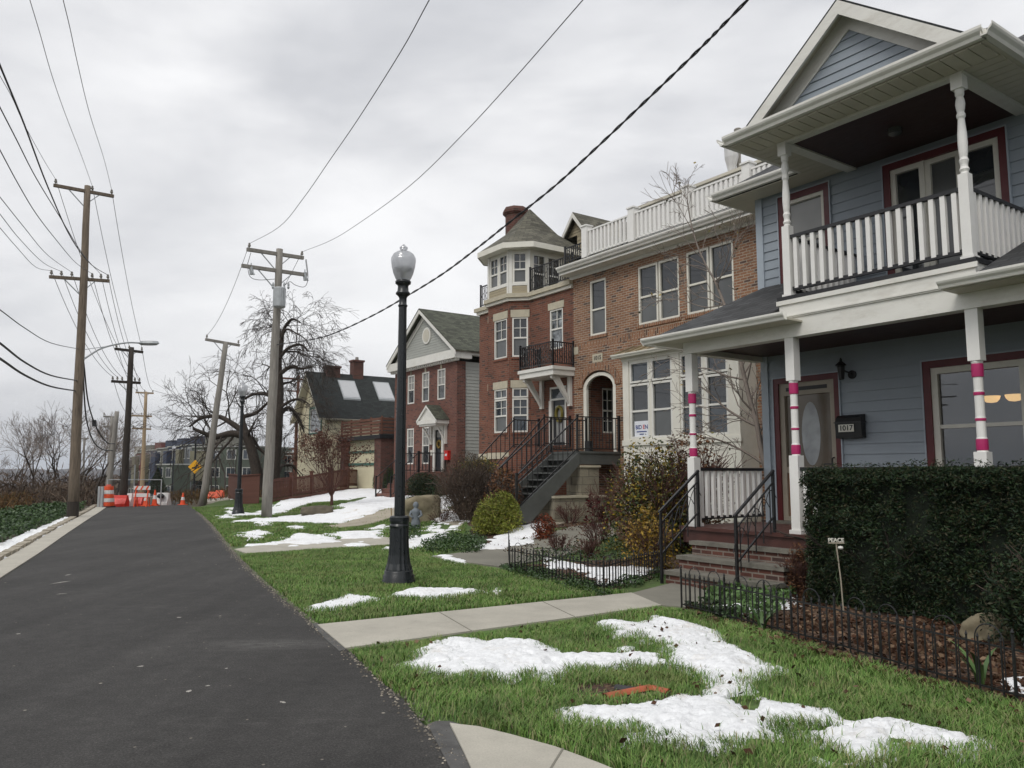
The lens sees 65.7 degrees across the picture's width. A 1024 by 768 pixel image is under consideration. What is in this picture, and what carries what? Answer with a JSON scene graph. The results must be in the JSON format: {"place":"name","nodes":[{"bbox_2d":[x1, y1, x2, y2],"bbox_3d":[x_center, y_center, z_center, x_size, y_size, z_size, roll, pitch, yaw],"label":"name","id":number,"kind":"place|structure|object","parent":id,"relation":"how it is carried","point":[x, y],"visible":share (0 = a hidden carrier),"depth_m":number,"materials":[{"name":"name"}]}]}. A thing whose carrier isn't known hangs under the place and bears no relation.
{"place":"outdoors","nodes":[
{"label":"outdoors","id":0,"kind":"place"},
{"bbox_2d":[0,469,443,542],"bbox_3d":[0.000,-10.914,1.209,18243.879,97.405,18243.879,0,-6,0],"label":"ground","id":1,"kind":"structure","parent":0,"point":[151,499],"depth_m":40.59,"materials":[{"name":"soil"}]},
{"bbox_2d":[0,413,70,498],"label":"bare tree","id":2,"kind":"object","parent":1,"relation":"on","point":[36,439],"visible":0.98,"depth_m":51.02,"materials":[{"name":"brown plant"}]},
{"bbox_2d":[0,517,71,558],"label":"snow patch","id":3,"kind":"object","parent":1,"relation":"on","point":[9,543],"visible":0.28,"depth_m":19.30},
{"bbox_2d":[0,501,85,542],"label":"ivy bank","id":4,"kind":"structure","parent":1,"relation":"on","point":[16,521],"depth_m":24.23,"materials":[{"name":"green plant"}]},
{"bbox_2d":[0,504,96,560],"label":"paver edging","id":5,"kind":"object","parent":1,"relation":"on","point":[13,549],"visible":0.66,"depth_m":18.83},
{"bbox_2d":[0,507,105,578],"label":"kerb strip","id":6,"kind":"object","parent":1,"relation":"on","point":[12,562],"visible":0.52,"depth_m":16.98,"materials":[{"name":"concrete"}]},
{"bbox_2d":[20,400,95,500],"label":"bare tree","id":7,"kind":"object","parent":1,"relation":"on","point":[48,441],"visible":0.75,"depth_m":56.75,"materials":[{"name":"brown plant"}]},
{"bbox_2d":[0,462,117,506],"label":"scrub","id":8,"kind":"object","parent":1,"relation":"on","point":[87,495],"visible":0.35,"depth_m":43.96,"materials":[{"name":"plant"}]},
{"bbox_2d":[0,467,119,496],"bbox_3d":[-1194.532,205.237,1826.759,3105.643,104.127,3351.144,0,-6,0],"label":"valley woods","id":9,"kind":"object","parent":1,"relation":"on","point":[116,473],"visible":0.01,"depth_m":2633.26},
{"bbox_2d":[49,179,113,517],"bbox_3d":[-15.552,-1.282,28.273,2.018,12.181,0.401,5,-8,-39],"label":"utility pole","id":10,"kind":"object","parent":1,"relation":"on","point":[75,460],"visible":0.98,"depth_m":28.28,"materials":[{"name":"brown wood"}]},
{"bbox_2d":[54,416,134,501],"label":"bare tree","id":11,"kind":"object","parent":1,"relation":"on","point":[95,447],"visible":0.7,"depth_m":48.40,"materials":[{"name":"brown plant"}]},
{"bbox_2d":[106,411,118,485],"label":"utility pole","id":12,"kind":"object","parent":1,"relation":"on","point":[113,448],"visible":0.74,"depth_m":45.77,"materials":[{"name":"grey wood"}]},
{"bbox_2d":[111,345,142,494],"bbox_3d":[-18.522,1.996,37.916,1.352,7.808,0.338,6,-9,-45],"label":"utility pole","id":13,"kind":"object","parent":1,"relation":"on","point":[129,382],"visible":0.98,"depth_m":37.93,"materials":[{"name":"brown wood"}]},
{"bbox_2d":[131,390,153,492],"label":"utility pole","id":14,"kind":"object","parent":1,"relation":"on","point":[143,452],"visible":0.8,"depth_m":61.82,"materials":[{"name":"brown wood"}]},
{"bbox_2d":[151,464,190,494],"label":"town house","id":15,"kind":"structure","parent":1,"relation":"on","point":[167,480],"depth_m":108.27,"materials":[{"name":"grey"}]},
{"bbox_2d":[198,335,239,505],"bbox_3d":[-14.311,1.817,38.660,1.689,8.326,0.763,4,-8,-34],"label":"utility pole","id":16,"kind":"object","parent":1,"relation":"on","point":[208,465],"visible":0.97,"depth_m":38.40,"materials":[{"name":"grey wood"}]},
{"bbox_2d":[163,483,316,504],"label":"scrub","id":17,"kind":"object","parent":1,"relation":"on","point":[196,495],"visible":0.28,"depth_m":45.61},
{"bbox_2d":[190,437,292,493],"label":"town house","id":18,"kind":"structure","parent":1,"relation":"on","point":[246,470],"depth_m":113.18,"materials":[{"name":"grey"}]},
{"bbox_2d":[129,291,367,500],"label":"bare tree","id":19,"kind":"object","parent":1,"relation":"on","point":[250,443],"visible":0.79,"depth_m":44.77,"materials":[{"name":"brown plant"}]},
{"bbox_2d":[290,357,394,491],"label":"cream house","id":20,"kind":"structure","parent":1,"relation":"on","point":[360,395],"depth_m":50.30,"materials":[{"name":"brick"}]},
{"bbox_2d":[339,416,394,488],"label":"garage block","id":21,"kind":"structure","parent":1,"relation":"on","point":[382,441],"depth_m":42.18,"materials":[{"name":"brick"}]},
{"bbox_2d":[386,308,479,492],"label":"gable brick house","id":22,"kind":"structure","parent":1,"relation":"on","point":[442,376],"depth_m":36.40,"materials":[{"name":"red"}]},
{"bbox_2d":[624,162,763,471],"bbox_3d":[4.024,-1.410,17.074,2.367,7.483,4.750,3,-7,-27],"label":"bare garden tree","id":23,"kind":"object","parent":1,"relation":"on","point":[753,415],"visible":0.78,"depth_m":16.51,"materials":[{"name":"brown plant"}]},
{"bbox_2d":[0,500,448,767],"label":"road","id":24,"kind":"structure","parent":0,"point":[79,688],"depth_m":6.40,"materials":[{"name":"asphalt"}]},
{"bbox_2d":[195,512,466,767],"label":"road grit","id":25,"kind":"object","parent":24,"relation":"on","point":[299,614],"visible":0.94,"depth_m":6.93,"materials":[{"name":"gravel"}]},
{"bbox_2d":[428,721,469,767],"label":"asphalt edge patch","id":26,"kind":"object","parent":24,"relation":"on","point":[450,742],"visible":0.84,"depth_m":4.62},
{"bbox_2d":[0,0,1023,469],"label":"sky","id":27,"kind":"structure","parent":0,"point":[213,121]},
{"bbox_2d":[192,494,1023,767],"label":"lawn","id":28,"kind":"structure","parent":0,"point":[656,583],"depth_m":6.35,"materials":[{"name":"plant"}]},
{"bbox_2d":[232,382,247,513],"bbox_3d":[-10.128,2.395,29.616,0.480,5.020,0.480,0,-6,0],"label":"street lamp","id":29,"kind":"object","parent":28,"relation":"on","point":[238,508],"visible":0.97,"depth_m":29.52,"materials":[{"name":"black metal"}]},
{"bbox_2d":[228,474,260,503],"bbox_3d":[-13.460,5.063,38.795,0.658,1.360,8.540,3,-7,-28],"label":"board fence","id":30,"kind":"object","parent":28,"relation":"on","point":[250,485],"visible":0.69,"depth_m":35.76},
{"bbox_2d":[241,243,308,517],"bbox_3d":[-8.464,-0.096,28.001,2.296,9.756,1.047,2,-7,-14],"label":"utility pole","id":31,"kind":"object","parent":28,"relation":"on","point":[268,471],"visible":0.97,"depth_m":27.95,"materials":[{"name":"grey wood"}]},
{"bbox_2d":[277,0,748,344],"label":"service cable","id":32,"kind":"object","parent":31,"relation":"attached to","point":[735,12],"visible":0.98,"depth_m":11.79,"materials":[{"name":"rubber"}]},
{"bbox_2d":[235,537,389,553],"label":"cross walk","id":33,"kind":"structure","parent":28,"relation":"on","point":[283,547],"depth_m":17.03,"materials":[{"name":"concrete"}]},
{"bbox_2d":[272,467,357,502],"bbox_3d":[-9.318,5.106,40.537,0.242,1.798,11.872,-2,-7,14],"label":"picket fence","id":34,"kind":"object","parent":28,"relation":"on","point":[345,483],"visible":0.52,"depth_m":38.29,"materials":[{"name":"wood"}]},
{"bbox_2d":[282,420,376,505],"bbox_3d":[-6.971,3.134,30.877,3.447,3.366,3.144,-2,-7,18],"label":"russet tree","id":35,"kind":"object","parent":28,"relation":"on","point":[342,445],"visible":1,"depth_m":30.75,"materials":[{"name":"brown plant"}]},
{"bbox_2d":[192,499,471,555],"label":"grass","id":36,"kind":"structure","parent":28,"relation":"on","point":[228,526],"depth_m":22.41,"materials":[{"name":"plant"}]},
{"bbox_2d":[213,488,540,549],"bbox_3d":[-6.121,5.679,39.960,16.760,0.790,49.445,2,-7,-17],"label":"snow patch","id":37,"kind":"object","parent":28,"relation":"on","point":[370,503],"visible":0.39,"depth_m":25.00,"materials":[{"name":"snow"}]},
{"bbox_2d":[324,507,463,527],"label":"walk","id":38,"kind":"structure","parent":28,"relation":"on","point":[372,518],"depth_m":24.56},
{"bbox_2d":[382,244,415,585],"bbox_3d":[-1.622,0.401,11.615,0.480,5.020,0.480,0,-6,0],"label":"street lamp","id":39,"kind":"object","parent":28,"relation":"on","point":[398,568],"visible":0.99,"depth_m":11.50,"materials":[{"name":"black metal"}]},
{"bbox_2d":[311,554,501,610],"bbox_3d":[-1.303,2.927,12.108,2.422,0.120,6.306,0,-6,0],"label":"snow patch","id":40,"kind":"object","parent":28,"relation":"on","point":[419,591],"visible":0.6,"depth_m":10.21,"materials":[{"name":"snow"}]},
{"bbox_2d":[375,451,446,496],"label":"entry steps","id":41,"kind":"structure","parent":28,"relation":"on","point":[389,491],"depth_m":34.76,"materials":[{"name":"red brick"}]},
{"bbox_2d":[405,495,440,522],"bbox_3d":[-2.619,3.693,23.082,1.103,0.940,0.710,2,-7,-17],"label":"boulder","id":42,"kind":"object","parent":28,"relation":"on","point":[426,502],"visible":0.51,"depth_m":22.80,"materials":[{"name":"stone"}]},
{"bbox_2d":[405,472,444,497],"bbox_3d":[-3.588,4.171,32.738,1.817,1.148,1.672,0,-6,0],"label":"juniper","id":43,"kind":"object","parent":28,"relation":"on","point":[419,484],"visible":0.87,"depth_m":32.48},
{"bbox_2d":[240,544,627,623],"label":"grass","id":44,"kind":"structure","parent":28,"relation":"on","point":[344,562],"depth_m":11.14,"materials":[{"name":"plant"}]},
{"bbox_2d":[420,530,487,552],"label":"ground cover","id":45,"kind":"object","parent":28,"relation":"on","point":[477,541],"visible":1,"depth_m":16.79,"materials":[{"name":"green plant"}]},
{"bbox_2d":[318,592,660,648],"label":"front walk","id":46,"kind":"structure","parent":28,"relation":"on","point":[350,634],"depth_m":8.49,"materials":[{"name":"concrete"}]},
{"bbox_2d":[431,523,618,567],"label":"stone path","id":47,"kind":"structure","parent":28,"relation":"on","point":[492,557],"depth_m":15.50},
{"bbox_2d":[450,723,610,767],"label":"kerb apron","id":48,"kind":"object","parent":28,"relation":"on","point":[482,747],"visible":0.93,"depth_m":4.46,"materials":[{"name":"concrete"}]},
{"bbox_2d":[529,513,559,538],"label":"red shrub","id":49,"kind":"object","parent":28,"relation":"on","point":[542,528],"visible":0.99,"depth_m":17.57,"materials":[{"name":"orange plant"}]},
{"bbox_2d":[519,521,577,524],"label":"garden path","id":50,"kind":"structure","parent":28,"relation":"on","point":[556,522],"depth_m":20.05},
{"bbox_2d":[459,414,571,513],"bbox_3d":[0.093,2.396,23.290,2.953,2.965,1.650,4,-8,-35],"label":"entry stair","id":51,"kind":"object","parent":50,"relation":"on","point":[516,462],"visible":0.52,"depth_m":23.23,"materials":[{"name":"brown metal"}]},
{"bbox_2d":[490,415,620,523],"bbox_3d":[1.204,2.224,21.233,3.526,2.817,1.207,4,-8,-35],"label":"entry stair","id":52,"kind":"object","parent":50,"relation":"on","point":[545,480],"visible":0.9,"depth_m":21.08,"materials":[{"name":"black metal"}]},
{"bbox_2d":[474,205,626,468],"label":"tower row house","id":53,"kind":"structure","parent":28,"relation":"on","point":[526,352],"depth_m":25.76,"materials":[{"name":"red brick"}]},
{"bbox_2d":[494,399,506,432],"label":"window","id":54,"kind":"structure","parent":53,"relation":"in","point":[500,406],"depth_m":25.93,"materials":[{"name":"white paint"}]},
{"bbox_2d":[494,318,506,359],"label":"window","id":55,"kind":"structure","parent":53,"relation":"in","point":[500,341],"depth_m":26.20,"materials":[{"name":"glass"}]},
{"bbox_2d":[512,398,527,431],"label":"window","id":56,"kind":"structure","parent":53,"relation":"in","point":[519,405],"depth_m":25.45,"materials":[{"name":"white paint"}]},
{"bbox_2d":[512,317,527,356],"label":"window","id":57,"kind":"structure","parent":53,"relation":"in","point":[519,324],"depth_m":25.73,"materials":[{"name":"glass"}]},
{"bbox_2d":[513,252,526,282],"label":"window","id":58,"kind":"structure","parent":53,"relation":"in","point":[519,259],"depth_m":25.96,"materials":[{"name":"glass"}]},
{"bbox_2d":[550,307,562,349],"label":"window","id":59,"kind":"structure","parent":53,"relation":"in","point":[556,315],"depth_m":24.59,"materials":[{"name":"glass"}]},
{"bbox_2d":[533,465,605,521],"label":"block wall","id":60,"kind":"structure","parent":28,"relation":"on","point":[581,478],"depth_m":20.93,"materials":[{"name":"stone"}]},
{"bbox_2d":[467,520,674,542],"bbox_3d":[1.765,3.806,21.210,7.895,0.357,8.413,0,-6,0],"label":"mulch bed","id":61,"kind":"object","parent":28,"relation":"on","point":[491,536],"visible":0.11,"depth_m":19.24,"materials":[{"name":"brown soil"}]},
{"bbox_2d":[426,451,499,521],"bbox_3d":[-1.354,2.841,22.170,2.164,2.029,2.200,0,-6,0],"label":"bare bush","id":62,"kind":"object","parent":61,"relation":"on","point":[464,503],"visible":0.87,"depth_m":21.94,"materials":[{"name":"plant"}]},
{"bbox_2d":[470,490,525,534],"bbox_3d":[-0.349,3.092,19.262,1.381,1.128,1.238,0,-6,0],"label":"golden conifer","id":63,"kind":"object","parent":61,"relation":"on","point":[492,517],"visible":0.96,"depth_m":18.99,"materials":[{"name":"yellow plant"}]},
{"bbox_2d":[482,465,526,524],"bbox_3d":[-0.213,2.884,20.334,1.274,1.588,1.621,0,-6,0],"label":"dry leaf shrub","id":64,"kind":"object","parent":61,"relation":"on","point":[499,486],"visible":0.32,"depth_m":20.21,"materials":[{"name":"brown plant"}]},
{"bbox_2d":[505,541,682,592],"bbox_3d":[2.043,3.045,14.070,2.529,0.309,7.127,-4,-7,32],"label":"mulch bed","id":65,"kind":"object","parent":28,"relation":"on","point":[676,566],"visible":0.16,"depth_m":13.38,"materials":[{"name":"brown soil"}]},
{"bbox_2d":[517,532,635,563],"bbox_3d":[2.062,3.076,15.723,2.005,0.518,5.476,-4,-8,34],"label":"ground cover","id":66,"kind":"object","parent":65,"relation":"on","point":[607,546],"visible":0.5,"depth_m":14.68,"materials":[{"name":"green plant"}]},
{"bbox_2d":[499,562,665,595],"bbox_3d":[0.767,2.853,11.974,2.785,0.141,2.745,-4,-8,33],"label":"ground cover","id":67,"kind":"object","parent":65,"relation":"on","point":[584,583],"visible":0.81,"depth_m":11.44,"materials":[{"name":"green plant"}]},
{"bbox_2d":[508,531,663,589],"bbox_3d":[0.802,2.810,12.928,1.867,0.521,4.702,4,-8,-34],"label":"garden fence","id":68,"kind":"object","parent":65,"relation":"on","point":[603,565],"visible":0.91,"depth_m":11.46,"materials":[{"name":"black metal"}]},
{"bbox_2d":[543,558,650,583],"bbox_3d":[1.429,2.999,12.840,2.060,0.138,3.912,0,-6,0],"label":"snow patch","id":69,"kind":"object","parent":65,"relation":"on","point":[590,568],"visible":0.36,"depth_m":12.53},
{"bbox_2d":[615,503,681,568],"bbox_3d":[2.273,2.507,12.886,1.185,1.131,1.230,0,-6,0],"label":"yellow shrub","id":70,"kind":"object","parent":65,"relation":"on","point":[650,535],"visible":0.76,"depth_m":12.91,"materials":[{"name":"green plant"}]},
{"bbox_2d":[585,434,712,557],"bbox_3d":[2.601,2.114,15.173,2.338,2.348,2.314,-6,-9,44],"label":"leafy bush","id":71,"kind":"object","parent":65,"relation":"on","point":[636,496],"visible":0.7,"depth_m":15.04,"materials":[{"name":"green plant"}]},
{"bbox_2d":[583,485,620,527],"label":"wine red plant","id":72,"kind":"object","parent":28,"relation":"on","point":[599,515],"visible":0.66,"depth_m":18.42,"materials":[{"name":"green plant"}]},
{"bbox_2d":[564,681,672,703],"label":"bare soil","id":73,"kind":"structure","parent":28,"relation":"on","point":[606,687],"depth_m":5.75,"materials":[{"name":"brown soil"}]},
{"bbox_2d":[555,127,771,523],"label":"brick row house","id":74,"kind":"structure","parent":28,"relation":"on","point":[614,360],"depth_m":20.67,"materials":[{"name":"brick"}]},
{"bbox_2d":[590,277,605,335],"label":"window","id":75,"kind":"structure","parent":74,"relation":"in","point":[597,288],"depth_m":23.07,"materials":[{"name":"grey glass"}]},
{"bbox_2d":[602,388,612,432],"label":"window","id":76,"kind":"structure","parent":74,"relation":"in","point":[607,394],"depth_m":23.87,"materials":[{"name":"glass"}]},
{"bbox_2d":[630,360,648,383],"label":"transom window","id":77,"kind":"structure","parent":74,"relation":"in","point":[639,368],"depth_m":20.61,"materials":[{"name":"glass"}]},
{"bbox_2d":[630,382,649,438],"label":"window","id":78,"kind":"structure","parent":74,"relation":"in","point":[639,397],"depth_m":20.53,"materials":[{"name":"glass"}]},
{"bbox_2d":[638,262,659,324],"bbox_3d":[3.685,-2.418,21.366,0.065,1.610,0.730,4,-8,-35],"label":"window","id":79,"kind":"structure","parent":74,"relation":"in","point":[648,275],"depth_m":21.40,"materials":[{"name":"grey glass"}]},
{"bbox_2d":[651,356,671,380],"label":"transom window","id":80,"kind":"structure","parent":74,"relation":"in","point":[657,373],"depth_m":19.98,"materials":[{"name":"glass"}]},
{"bbox_2d":[651,379,672,437],"bbox_3d":[3.768,0.626,19.824,0.065,1.420,0.710,4,-8,-35],"label":"window","id":81,"kind":"structure","parent":74,"relation":"in","point":[662,422],"depth_m":19.86,"materials":[{"name":"glass"}]},
{"bbox_2d":[658,256,679,320],"bbox_3d":[4.127,-2.487,20.741,0.065,1.610,0.730,4,-8,-35],"label":"window","id":82,"kind":"structure","parent":74,"relation":"in","point":[665,306],"depth_m":20.79,"materials":[{"name":"grey glass"}]},
{"bbox_2d":[680,375,704,435],"bbox_3d":[4.339,0.536,19.014,0.065,1.420,0.720,4,-8,-35],"label":"window","id":83,"kind":"structure","parent":74,"relation":"in","point":[700,402],"depth_m":19.10,"materials":[{"name":"white paint"}]},
{"bbox_2d":[686,247,710,314],"bbox_3d":[4.689,-2.576,19.941,0.065,1.610,0.730,4,-8,-35],"label":"window","id":84,"kind":"structure","parent":74,"relation":"in","point":[694,276],"depth_m":19.97,"materials":[{"name":"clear glass"}]},
{"bbox_2d":[706,372,728,434],"bbox_3d":[4.778,0.467,18.389,0.065,1.420,0.650,4,-8,-35],"label":"window","id":85,"kind":"structure","parent":74,"relation":"in","point":[722,391],"depth_m":18.42,"materials":[{"name":"glass"}]},
{"bbox_2d":[709,240,733,309],"bbox_3d":[5.131,-2.645,19.316,0.065,1.610,0.730,4,-8,-35],"label":"window","id":86,"kind":"structure","parent":74,"relation":"in","point":[727,280],"depth_m":19.35,"materials":[{"name":"grey glass"}]},
{"bbox_2d":[633,583,712,607],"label":"flagstone walk","id":87,"kind":"structure","parent":28,"relation":"on","point":[667,595],"depth_m":10.24,"materials":[{"name":"concrete"}]},
{"bbox_2d":[658,470,700,583],"bbox_3d":[2.475,2.083,11.683,0.938,1.632,0.035,4,-8,-35],"label":"iron handrail","id":88,"kind":"object","parent":28,"relation":"on","point":[666,504],"visible":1,"depth_m":11.66,"materials":[{"name":"metal"}]},
{"bbox_2d":[625,429,751,551],"bbox_3d":[3.452,2.095,15.696,2.537,2.446,2.279,6,-9,-43],"label":"dead leaf bush","id":89,"kind":"object","parent":28,"relation":"on","point":[713,465],"visible":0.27,"depth_m":15.55,"materials":[{"name":"brown plant"}]},
{"bbox_2d":[377,608,1023,767],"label":"fallen leaves","id":90,"kind":"object","parent":28,"relation":"on","point":[746,750],"visible":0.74,"depth_m":5.66,"materials":[{"name":"plant"}]},
{"bbox_2d":[402,615,1023,767],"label":"snow patch","id":91,"kind":"object","parent":28,"relation":"on","point":[690,713],"visible":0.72,"depth_m":5.73,"materials":[{"name":"snow"}]},
{"bbox_2d":[663,540,803,594],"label":"front steps","id":92,"kind":"structure","parent":28,"relation":"on","point":[704,558],"depth_m":10.86,"materials":[{"name":"brick"}]},
{"bbox_2d":[732,470,776,587],"bbox_3d":[3.250,1.961,10.584,0.938,1.632,0.035,4,-8,-35],"label":"iron handrail","id":93,"kind":"object","parent":28,"relation":"on","point":[748,499],"visible":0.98,"depth_m":10.57,"materials":[{"name":"metal"}]},
{"bbox_2d":[640,0,1023,586],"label":"blue house","id":94,"kind":"structure","parent":28,"relation":"on","point":[881,198],"depth_m":10.83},
{"bbox_2d":[790,190,823,265],"bbox_3d":[4.733,-1.538,12.476,0.275,3.035,1.052,4,-8,-35],"label":"window","id":95,"kind":"structure","parent":94,"relation":"in","point":[807,212],"depth_m":12.77,"materials":[{"name":"grey glass"}]},
{"bbox_2d":[779,379,836,520],"bbox_3d":[4.660,1.077,12.448,0.156,2.240,1.000,4,-8,-35],"label":"storm door","id":96,"kind":"structure","parent":94,"relation":"in","point":[816,412],"depth_m":12.49,"materials":[{"name":"glass"}]},
{"bbox_2d":[833,414,865,438],"bbox_3d":[5.023,0.627,11.797,0.141,0.350,0.444,4,-8,-35],"label":"mailbox","id":97,"kind":"object","parent":94,"relation":"attached to","point":[850,426],"visible":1,"depth_m":11.73,"materials":[{"name":"black metal"}]},
{"bbox_2d":[890,160,929,272],"bbox_3d":[5.703,-2.185,11.339,0.065,1.920,0.493,4,-8,-35],"label":"patio door","id":98,"kind":"structure","parent":94,"relation":"in","point":[907,182],"depth_m":11.40,"materials":[{"name":"grey glass"}]},
{"bbox_2d":[924,150,961,265],"bbox_3d":[6.002,-2.228,10.948,0.065,1.920,0.493,4,-8,-35],"label":"patio door","id":99,"kind":"structure","parent":94,"relation":"in","point":[941,172],"depth_m":11.03,"materials":[{"name":"grey glass"}]},
{"bbox_2d":[930,359,1023,465],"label":"window","id":100,"kind":"structure","parent":94,"relation":"in","point":[935,380],"depth_m":10.75,"materials":[{"name":"grey glass"}]},
{"bbox_2d":[968,137,1001,261],"bbox_3d":[6.269,-2.274,10.535,0.065,1.920,0.493,4,-8,-35],"label":"patio door","id":101,"kind":"structure","parent":94,"relation":"in","point":[983,156],"depth_m":10.56,"materials":[{"name":"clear glass"}]},
{"bbox_2d":[683,593,1023,706],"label":"mulch bed","id":102,"kind":"object","parent":28,"relation":"on","point":[952,667],"visible":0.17,"depth_m":7.33,"materials":[{"name":"brown plant"}]},
{"bbox_2d":[703,578,796,620],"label":"garden plants","id":103,"kind":"object","parent":102,"relation":"on","point":[779,591],"visible":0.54,"depth_m":9.41,"materials":[{"name":"green plant"}]},
{"bbox_2d":[773,542,812,594],"bbox_3d":[3.700,2.406,10.201,0.604,0.738,0.705,5,-8,-39],"label":"dead fern","id":104,"kind":"object","parent":102,"relation":"on","point":[799,575],"visible":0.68,"depth_m":10.11,"materials":[{"name":"brown plant"}]},
{"bbox_2d":[680,565,1023,703],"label":"garden fence","id":105,"kind":"object","parent":102,"relation":"on","point":[932,631],"visible":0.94,"depth_m":6.72,"materials":[{"name":"black metal"}]},
{"bbox_2d":[775,458,1023,633],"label":"yew hedge","id":106,"kind":"object","parent":102,"relation":"on","point":[930,541],"visible":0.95,"depth_m":8.59,"materials":[{"name":"green plant"}]},
{"bbox_2d":[959,613,1014,642],"bbox_3d":[4.512,2.340,7.541,0.440,0.316,0.341,3,-7,-28],"label":"boulder","id":107,"kind":"object","parent":102,"relation":"on","point":[969,625],"visible":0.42,"depth_m":7.44,"materials":[{"name":"stone"}]},
{"bbox_2d":[975,532,1023,649],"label":"yew bush","id":108,"kind":"object","parent":102,"relation":"on","point":[1015,604],"visible":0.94,"depth_m":7.36,"materials":[{"name":"plant"}]},
{"bbox_2d":[695,611,1017,706],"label":"fallen leaves","id":109,"kind":"object","parent":28,"relation":"on","point":[829,652],"visible":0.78,"depth_m":6.90,"materials":[{"name":"plant"}]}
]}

